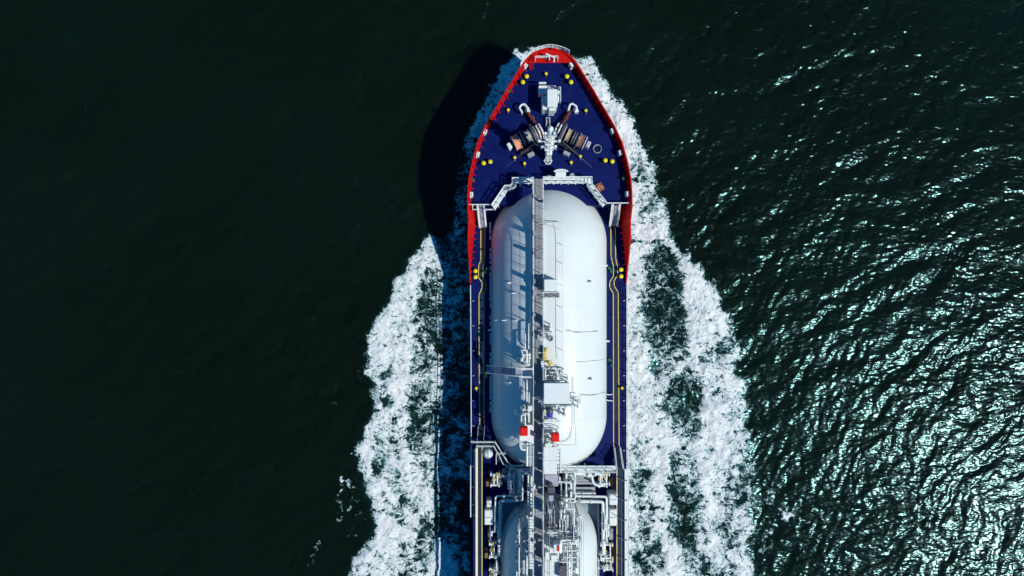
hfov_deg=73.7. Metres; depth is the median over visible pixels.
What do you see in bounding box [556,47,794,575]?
wake foam
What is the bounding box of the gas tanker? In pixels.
[467,44,632,575]
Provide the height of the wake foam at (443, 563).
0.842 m
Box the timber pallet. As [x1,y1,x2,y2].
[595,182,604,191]
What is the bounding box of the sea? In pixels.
[0,0,1023,575]
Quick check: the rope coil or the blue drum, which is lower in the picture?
the blue drum
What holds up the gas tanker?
on the sea
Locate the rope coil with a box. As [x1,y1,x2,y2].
[593,144,601,152]
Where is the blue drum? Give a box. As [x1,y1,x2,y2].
[546,407,552,417]
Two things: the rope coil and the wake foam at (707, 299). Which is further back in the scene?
the wake foam at (707, 299)
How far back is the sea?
91.99 m
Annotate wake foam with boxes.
[314,46,543,575]
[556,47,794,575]

